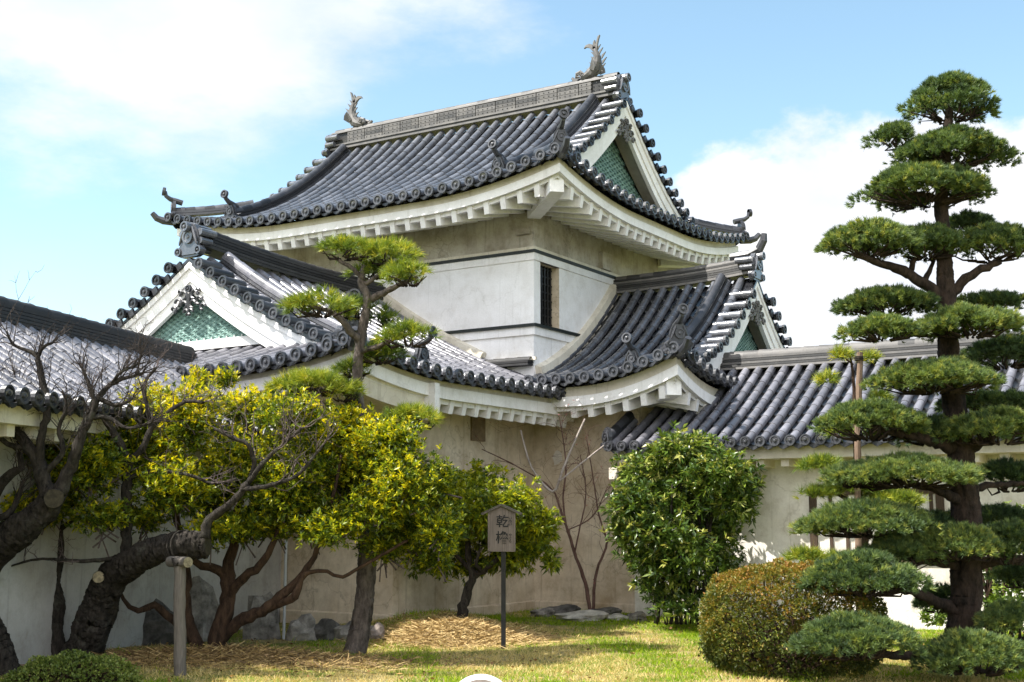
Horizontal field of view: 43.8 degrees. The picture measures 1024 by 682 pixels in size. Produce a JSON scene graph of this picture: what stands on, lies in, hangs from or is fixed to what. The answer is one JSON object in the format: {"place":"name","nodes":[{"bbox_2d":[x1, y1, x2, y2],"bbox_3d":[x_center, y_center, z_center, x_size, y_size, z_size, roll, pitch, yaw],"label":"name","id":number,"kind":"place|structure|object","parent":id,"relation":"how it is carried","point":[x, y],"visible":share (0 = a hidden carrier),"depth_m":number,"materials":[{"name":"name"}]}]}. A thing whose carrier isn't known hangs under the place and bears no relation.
{"place":"outdoors","nodes":[
{"label":"outdoors","id":0,"kind":"place"},
{"bbox_2d":[0,606,1023,681],"bbox_3d":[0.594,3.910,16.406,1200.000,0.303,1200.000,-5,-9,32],"label":"ground","id":1,"kind":"structure","parent":0,"point":[281,643],"depth_m":14.84,"materials":[{"name":"green plant"}]},
{"bbox_2d":[2,649,143,681],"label":"bush","id":2,"kind":"object","parent":1,"relation":"on","point":[73,665],"visible":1,"depth_m":12.47,"materials":[{"name":"green plant"}]},
{"bbox_2d":[0,266,212,675],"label":"bare plum tree","id":3,"kind":"object","parent":1,"relation":"on","point":[22,529],"visible":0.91,"depth_m":13.50,"materials":[{"name":"brown plant"}]},
{"bbox_2d":[0,296,288,663],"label":"roofed wall","id":4,"kind":"structure","parent":1,"relation":"on","point":[27,591],"depth_m":15.76,"materials":[{"name":"white paint"}]},
{"bbox_2d":[282,540,287,638],"bbox_3d":[-3.287,3.030,18.508,0.042,2.550,0.044,-5,-9,32],"label":"drain pipe","id":5,"kind":"object","parent":4,"relation":"attached to","point":[284,585],"visible":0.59,"depth_m":18.43,"materials":[{"name":"grey metal"}]},
{"bbox_2d":[142,598,186,645],"bbox_3d":[-4.856,3.925,17.243,1.081,0.876,0.463,0,-8,-1],"label":"rock","id":6,"kind":"object","parent":1,"relation":"on","point":[158,628],"visible":0.19,"depth_m":17.04,"materials":[{"name":"grey stone"}]},
{"bbox_2d":[11,338,340,654],"bbox_3d":[-3.868,1.959,14.199,4.480,4.268,1.579,-4,-9,25],"label":"old plum tree","id":7,"kind":"object","parent":1,"relation":"on","point":[113,577],"visible":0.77,"depth_m":14.44,"materials":[{"name":"brown plant"}]},
{"bbox_2d":[162,530,193,675],"bbox_3d":[-3.656,2.950,13.863,0.369,1.758,0.739,1,-8,-9],"label":"wooden prop","id":8,"kind":"object","parent":1,"relation":"on","point":[180,565],"visible":0.92,"depth_m":13.63,"materials":[{"name":"grey wood"}]},
{"bbox_2d":[189,576,218,641],"bbox_3d":[-4.518,3.975,18.012,0.716,1.295,0.266,-1,-8,7],"label":"rock","id":9,"kind":"object","parent":1,"relation":"on","point":[205,604],"visible":0.34,"depth_m":17.99,"materials":[{"name":"grey stone"}]},
{"bbox_2d":[0,364,469,647],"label":"yellow leaf tree","id":10,"kind":"object","parent":1,"relation":"on","point":[391,503],"visible":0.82,"depth_m":15.03,"materials":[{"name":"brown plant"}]},
{"bbox_2d":[242,592,280,639],"bbox_3d":[-3.629,4.162,18.500,0.554,1.029,0.188,1,-8,-10],"label":"rock","id":11,"kind":"object","parent":1,"relation":"on","point":[265,628],"visible":0.48,"depth_m":18.44,"materials":[{"name":"grey stone"}]},
{"bbox_2d":[20,641,529,674],"bbox_3d":[-3.191,3.712,14.945,6.977,0.362,2.986,-1,-8,5],"label":"straw","id":12,"kind":"object","parent":1,"relation":"on","point":[204,654],"visible":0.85,"depth_m":14.56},
{"bbox_2d":[286,613,316,640],"bbox_3d":[-3.035,4.229,18.390,0.466,0.586,0.197,0,-8,-3],"label":"rock","id":13,"kind":"object","parent":1,"relation":"on","point":[301,628],"visible":0.72,"depth_m":18.33,"materials":[{"name":"grey stone"}]},
{"bbox_2d":[314,618,339,640],"bbox_3d":[-2.654,4.210,18.389,0.519,0.405,0.198,-2,-8,11],"label":"rock","id":14,"kind":"object","parent":1,"relation":"on","point":[323,628],"visible":0.6,"depth_m":18.33,"materials":[{"name":"grey stone"}]},
{"bbox_2d":[333,621,350,640],"bbox_3d":[-2.329,4.199,18.296,0.482,0.380,0.200,1,-8,-7],"label":"rock","id":15,"kind":"object","parent":1,"relation":"on","point":[341,632],"visible":0.38,"depth_m":18.23,"materials":[{"name":"grey stone"}]},
{"bbox_2d":[260,231,446,654],"bbox_3d":[-1.992,1.341,16.167,2.369,5.671,1.595,1,-8,-4],"label":"garden pine","id":16,"kind":"object","parent":1,"relation":"on","point":[382,266],"visible":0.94,"depth_m":16.16,"materials":[{"name":"green plant"}]},
{"bbox_2d":[369,622,384,639],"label":"rock","id":17,"kind":"object","parent":1,"relation":"on","point":[377,630],"visible":0.56,"depth_m":18.13,"materials":[{"name":"grey stone"}]},
{"bbox_2d":[105,35,791,623],"bbox_3d":[-1.438,-0.505,26.131,12.823,12.475,15.223,-5,-9,32],"label":"castle turret","id":18,"kind":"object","parent":1,"relation":"on","point":[575,255],"visible":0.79,"depth_m":24.42,"materials":[{"name":"paint"}]},
{"bbox_2d":[540,263,558,327],"bbox_3d":[0.626,-0.867,24.942,0.270,1.240,0.720,-5,-9,32],"label":"window","id":19,"kind":"structure","parent":18,"relation":"in","point":[549,275],"depth_m":25.15,"materials":[{"name":"paint"}]},
{"bbox_2d":[318,608,604,651],"bbox_3d":[-0.919,4.160,18.259,4.589,0.457,3.478,-2,-8,16],"label":"straw","id":20,"kind":"object","parent":1,"relation":"on","point":[466,631],"visible":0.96,"depth_m":17.92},
{"bbox_2d":[460,674,501,681],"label":"round marker","id":21,"kind":"object","parent":1,"relation":"on","point":[480,678],"visible":1,"depth_m":8.01,"materials":[{"name":"white ceramic"}]},
{"bbox_2d":[398,458,566,618],"bbox_3d":[-0.545,3.047,19.351,2.684,2.572,2.186,0,-8,-2],"label":"green tree","id":22,"kind":"object","parent":1,"relation":"on","point":[536,536],"visible":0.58,"depth_m":19.02,"materials":[{"name":"green plant"}]},
{"bbox_2d":[481,504,522,648],"bbox_3d":[-0.137,3.286,16.975,0.552,2.210,0.130,-1,-8,7],"label":"name sign","id":23,"kind":"object","parent":1,"relation":"on","point":[501,529],"visible":1,"depth_m":17.05,"materials":[{"name":"brown wood"}]},
{"bbox_2d":[114,611,938,681],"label":"fallen leaves","id":24,"kind":"object","parent":1,"relation":"on","point":[567,672],"visible":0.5,"depth_m":14.62,"materials":[{"name":"brown plant"}]},
{"bbox_2d":[530,607,554,616],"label":"rock","id":25,"kind":"object","parent":1,"relation":"on","point":[547,611],"visible":0.65,"depth_m":21.67,"materials":[{"name":"grey stone"}]},
{"bbox_2d":[467,400,624,609],"bbox_3d":[0.893,2.808,21.954,3.322,3.824,1.434,-1,-8,4],"label":"thin bare tree","id":26,"kind":"object","parent":1,"relation":"on","point":[559,479],"visible":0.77,"depth_m":22.03,"materials":[{"name":"brown plant"}]},
{"bbox_2d":[546,604,580,613],"bbox_3d":[0.873,4.667,21.977,0.564,0.254,0.479,5,-9,-32],"label":"rock","id":27,"kind":"object","parent":1,"relation":"on","point":[565,608],"visible":0.49,"depth_m":21.84,"materials":[{"name":"grey stone"}]},
{"bbox_2d":[554,610,608,621],"bbox_3d":[1.135,4.576,21.135,0.871,0.218,0.766,-5,-9,32],"label":"rock","id":28,"kind":"object","parent":1,"relation":"on","point":[584,615],"visible":0.73,"depth_m":20.96,"materials":[{"name":"grey stone"}]},
{"bbox_2d":[591,607,621,614],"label":"rock","id":29,"kind":"object","parent":1,"relation":"on","point":[611,610],"visible":0.45,"depth_m":21.76,"materials":[{"name":"grey stone"}]},
{"bbox_2d":[607,613,627,620],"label":"rock","id":30,"kind":"object","parent":1,"relation":"on","point":[617,616],"visible":0.71,"depth_m":21.07,"materials":[{"name":"grey stone"}]},
{"bbox_2d":[626,611,646,621],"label":"rock","id":31,"kind":"object","parent":1,"relation":"on","point":[641,615],"visible":0.68,"depth_m":20.98,"materials":[{"name":"grey stone"}]},
{"bbox_2d":[597,420,767,624],"bbox_3d":[2.754,2.870,20.179,2.612,3.237,2.846,-1,-8,10],"label":"tall shrub","id":32,"kind":"object","parent":1,"relation":"on","point":[666,478],"visible":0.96,"depth_m":19.64,"materials":[{"name":"green plant"}]},
{"bbox_2d":[697,557,889,680],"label":"round bush","id":33,"kind":"object","parent":1,"relation":"on","point":[752,652],"visible":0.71,"depth_m":13.82,"materials":[{"name":"green plant"}]},
{"bbox_2d":[600,330,1023,629],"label":"roofed wall","id":34,"kind":"structure","parent":1,"relation":"on","point":[769,406],"depth_m":21.13,"materials":[{"name":"grey tile"}]},
{"bbox_2d":[809,488,944,561],"bbox_3d":[5.735,2.896,20.065,2.130,1.130,0.080,-5,-9,32],"label":"window","id":35,"kind":"structure","parent":34,"relation":"in","point":[938,501],"depth_m":20.34,"materials":[{"name":"white wood"}]},
{"bbox_2d":[780,341,932,562],"bbox_3d":[4.598,1.916,17.382,2.268,3.934,1.163,1,-8,-6],"label":"young pine","id":36,"kind":"object","parent":1,"relation":"on","point":[815,490],"visible":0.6,"depth_m":17.27,"materials":[{"name":"green plant"}]},
{"bbox_2d":[854,352,863,612],"bbox_3d":[4.698,1.983,17.188,0.238,3.695,0.126,1,-8,-4],"label":"tree stake","id":37,"kind":"object","parent":1,"relation":"on","point":[859,358],"visible":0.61,"depth_m":17.29,"materials":[{"name":"brown wood"}]},
{"bbox_2d":[783,69,1023,676],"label":"tiered pine","id":38,"kind":"object","parent":1,"relation":"on","point":[962,535],"visible":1,"depth_m":14.69,"materials":[{"name":"green plant"}]},
{"bbox_2d":[919,500,1023,642],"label":"leafy shrub","id":39,"kind":"object","parent":1,"relation":"on","point":[989,594],"visible":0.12,"depth_m":16.74,"materials":[{"name":"green plant"}]},
{"bbox_2d":[0,0,1023,347],"label":"sky","id":40,"kind":"structure","parent":0,"point":[765,107],"materials":[{"name":"blue"}]}
]}

